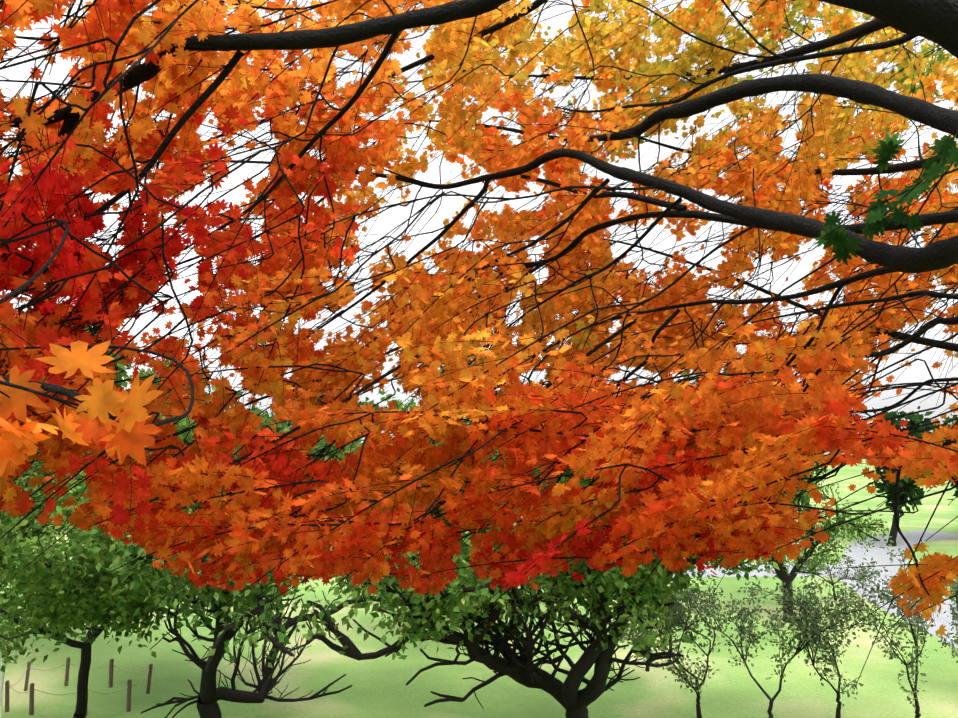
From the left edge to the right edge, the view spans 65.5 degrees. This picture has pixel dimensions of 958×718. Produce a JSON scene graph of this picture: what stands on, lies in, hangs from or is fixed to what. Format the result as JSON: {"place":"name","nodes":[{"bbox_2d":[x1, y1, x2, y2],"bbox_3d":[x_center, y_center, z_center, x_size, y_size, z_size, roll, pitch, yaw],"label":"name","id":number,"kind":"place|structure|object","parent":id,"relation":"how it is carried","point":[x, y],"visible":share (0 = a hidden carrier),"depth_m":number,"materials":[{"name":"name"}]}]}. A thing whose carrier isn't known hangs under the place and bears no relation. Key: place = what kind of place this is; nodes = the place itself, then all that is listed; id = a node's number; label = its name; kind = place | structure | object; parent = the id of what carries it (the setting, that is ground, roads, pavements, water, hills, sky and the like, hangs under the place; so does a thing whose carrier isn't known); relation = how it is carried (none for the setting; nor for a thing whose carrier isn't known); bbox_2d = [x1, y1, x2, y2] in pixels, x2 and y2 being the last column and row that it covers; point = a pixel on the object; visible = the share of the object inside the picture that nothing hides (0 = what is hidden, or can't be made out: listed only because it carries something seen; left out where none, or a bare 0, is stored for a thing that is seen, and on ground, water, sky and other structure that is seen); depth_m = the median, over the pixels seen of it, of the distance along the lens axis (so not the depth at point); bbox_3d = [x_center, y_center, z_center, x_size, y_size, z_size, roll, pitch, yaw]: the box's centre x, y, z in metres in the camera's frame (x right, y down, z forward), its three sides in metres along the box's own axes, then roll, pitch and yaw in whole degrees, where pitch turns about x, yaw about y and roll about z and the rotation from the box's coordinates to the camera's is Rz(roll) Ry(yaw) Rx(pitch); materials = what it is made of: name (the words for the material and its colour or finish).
{"place":"outdoors","nodes":[
{"label":"outdoors","id":0,"kind":"place"},
{"bbox_2d":[0,443,150,584],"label":"tree","id":1,"kind":"object","parent":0,"point":[30,488],"depth_m":17.71,"materials":[{"name":"green plant"}]},
{"bbox_2d":[318,425,540,632],"bbox_3d":[-0.098,4.683,20.818,7.198,6.247,9.483,-7,-11,42],"label":"tree","id":2,"kind":"object","parent":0,"point":[377,425],"depth_m":20.36,"materials":[{"name":"green plant"}]},
{"bbox_2d":[0,459,957,717],"bbox_3d":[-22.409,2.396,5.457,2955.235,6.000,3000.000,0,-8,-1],"label":"lawn","id":3,"kind":"structure","parent":0,"point":[379,688],"depth_m":16.47,"materials":[{"name":"green plant"}]},
{"bbox_2d":[0,640,6,717],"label":"tree","id":4,"kind":"object","parent":3,"relation":"on","point":[1,682],"visible":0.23,"depth_m":12.95,"materials":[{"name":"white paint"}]},
{"bbox_2d":[5,680,9,711],"bbox_3d":[-8.868,6.441,14.006,0.060,0.771,0.060,-1,-4,-19],"label":"stake","id":5,"kind":"object","parent":3,"relation":"on","point":[7,685],"visible":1,"depth_m":13.99,"materials":[{"name":"brown wood"}]},
{"bbox_2d":[9,663,148,694],"bbox_3d":[-7.950,6.321,14.769,2.710,0.115,1.900,0,-8,-1],"label":"fence rope","id":6,"kind":"object","parent":5,"relation":"attached to","point":[76,692],"visible":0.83,"depth_m":14.53,"materials":[{"name":"brown fabric"}]},
{"bbox_2d":[24,661,30,690],"bbox_3d":[-9.298,6.625,15.323,0.060,0.771,0.060,8,-11,-34],"label":"stake","id":7,"kind":"object","parent":3,"relation":"on","point":[27,676],"visible":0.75,"depth_m":15.31,"materials":[{"name":"brown wood"}]},
{"bbox_2d":[29,683,33,714],"bbox_3d":[-8.307,6.417,13.836,0.060,0.771,0.060,-1,-5,-5],"label":"stake","id":8,"kind":"object","parent":3,"relation":"on","point":[31,701],"visible":1,"depth_m":13.82,"materials":[{"name":"brown wood"}]},
{"bbox_2d":[14,297,94,487],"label":"tree","id":9,"kind":"object","parent":3,"relation":"on","point":[71,326],"depth_m":41.41,"materials":[{"name":"green plant"}]},
{"bbox_2d":[64,657,69,685],"bbox_3d":[-8.662,6.673,15.662,0.060,0.771,0.060,-6,-11,43],"label":"stake","id":10,"kind":"object","parent":3,"relation":"on","point":[67,671],"visible":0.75,"depth_m":15.65,"materials":[{"name":"brown wood"}]},
{"bbox_2d":[108,659,113,687],"bbox_3d":[-7.682,6.658,15.553,0.060,0.771,0.060,-2,-6,12],"label":"stake","id":11,"kind":"object","parent":3,"relation":"on","point":[111,665],"visible":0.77,"depth_m":15.55,"materials":[{"name":"brown wood"}]},
{"bbox_2d":[95,331,131,388],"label":"tree","id":12,"kind":"object","parent":3,"relation":"on","point":[121,367],"depth_m":59.77,"materials":[{"name":"green plant"}]},
{"bbox_2d":[0,377,228,717],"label":"tree","id":13,"kind":"object","parent":3,"relation":"on","point":[60,606],"depth_m":11.31,"materials":[{"name":"green plant"}]},
{"bbox_2d":[126,679,131,711],"bbox_3d":[-6.600,6.446,14.045,0.060,0.771,0.060,-8,-10,39],"label":"stake","id":14,"kind":"object","parent":3,"relation":"on","point":[129,689],"visible":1,"depth_m":14.04,"materials":[{"name":"brown wood"}]},
{"bbox_2d":[146,664,152,693],"bbox_3d":[-6.709,6.600,15.142,0.060,0.771,0.060,9,-13,-33],"label":"stake","id":15,"kind":"object","parent":3,"relation":"on","point":[149,679],"visible":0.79,"depth_m":15.14,"materials":[{"name":"brown wood"}]},
{"bbox_2d":[122,359,207,390],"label":"tree","id":16,"kind":"object","parent":3,"relation":"on","point":[141,374],"visible":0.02,"depth_m":54.41,"materials":[{"name":"green plant"}]},
{"bbox_2d":[89,372,408,717],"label":"tree","id":17,"kind":"object","parent":3,"relation":"on","point":[209,695],"depth_m":11.38,"materials":[{"name":"green plant"}]},
{"bbox_2d":[245,402,288,428],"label":"tree","id":18,"kind":"object","parent":3,"relation":"on","point":[258,410],"depth_m":42.51,"materials":[{"name":"green plant"}]},
{"bbox_2d":[290,391,386,457],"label":"tree","id":19,"kind":"object","parent":3,"relation":"on","point":[362,404],"depth_m":41.93,"materials":[{"name":"green plant"}]},
{"bbox_2d":[0,0,957,689],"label":"maple","id":20,"kind":"object","parent":3,"relation":"on","point":[20,138],"depth_m":2.81,"materials":[{"name":"orange plant"}]},
{"bbox_2d":[0,0,957,637],"bbox_3d":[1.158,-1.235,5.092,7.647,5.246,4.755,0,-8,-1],"label":"maple leaves","id":21,"kind":"object","parent":20,"relation":"attached to","point":[452,116],"visible":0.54,"depth_m":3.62,"materials":[{"name":"orange plant"}]},
{"bbox_2d":[280,364,822,717],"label":"tree","id":22,"kind":"object","parent":3,"relation":"on","point":[661,579],"depth_m":11.17,"materials":[{"name":"green plant"}]},
{"bbox_2d":[617,586,754,717],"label":"tree","id":23,"kind":"object","parent":3,"relation":"on","point":[679,606],"depth_m":13.59,"materials":[{"name":"green plant"}]},
{"bbox_2d":[688,572,884,717],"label":"tree","id":24,"kind":"object","parent":3,"relation":"on","point":[783,640],"depth_m":13.50,"materials":[{"name":"green plant"}]},
{"bbox_2d":[737,573,863,717],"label":"tree","id":25,"kind":"object","parent":3,"relation":"on","point":[824,648],"depth_m":13.42,"materials":[{"name":"green plant"}]},
{"bbox_2d":[793,451,831,532],"bbox_3d":[15.911,5.813,38.578,4.995,6.959,4.442,0,-8,-1],"label":"tree","id":26,"kind":"object","parent":3,"relation":"on","point":[825,470],"depth_m":37.34,"materials":[{"name":"green plant"}]},
{"bbox_2d":[757,472,893,622],"bbox_3d":[9.185,5.410,22.158,4.279,5.079,4.892,0,-8,-1],"label":"tree","id":27,"kind":"object","parent":3,"relation":"on","point":[852,529],"depth_m":21.81,"materials":[{"name":"green plant"}]},
{"bbox_2d":[787,545,884,600],"bbox_3d":[11.499,7.067,24.149,3.024,2.020,1.533,-3,-9,22],"label":"tree","id":28,"kind":"object","parent":3,"relation":"on","point":[849,561],"depth_m":24.10,"materials":[{"name":"green plant"}]},
{"bbox_2d":[834,530,957,577],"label":"path spur","id":29,"kind":"structure","parent":3,"relation":"on","point":[880,556],"depth_m":32.84,"materials":[{"name":"concrete"}]},
{"bbox_2d":[838,548,957,717],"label":"tree","id":30,"kind":"object","parent":3,"relation":"on","point":[902,625],"depth_m":13.12,"materials":[{"name":"green plant"}]},
{"bbox_2d":[866,406,939,545],"bbox_3d":[19.675,5.519,34.587,3.871,6.686,5.327,-5,-9,32],"label":"tree","id":31,"kind":"object","parent":3,"relation":"on","point":[884,486],"depth_m":34.14,"materials":[{"name":"green plant"}]},
{"bbox_2d":[931,414,957,499],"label":"tree","id":32,"kind":"object","parent":3,"relation":"on","point":[948,418],"depth_m":35.54,"materials":[{"name":"green plant"}]},
{"bbox_2d":[0,0,957,454],"label":"sky","id":33,"kind":"structure","parent":0,"point":[390,218],"materials":[{"name":"white"}]},
{"bbox_2d":[607,580,717,671],"bbox_3d":[3.895,6.017,16.283,1.739,2.342,2.890,-7,-11,40],"label":"tree","id":34,"kind":"object","parent":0,"point":[633,631],"depth_m":16.33,"materials":[{"name":"green plant"}]},
{"bbox_2d":[672,564,957,647],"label":"path","id":35,"kind":"structure","parent":0,"point":[944,619],"depth_m":25.24,"materials":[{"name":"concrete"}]},
{"bbox_2d":[938,574,957,662],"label":"tree","id":36,"kind":"object","parent":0,"point":[955,624],"depth_m":15.47,"materials":[{"name":"plant"}]}
]}

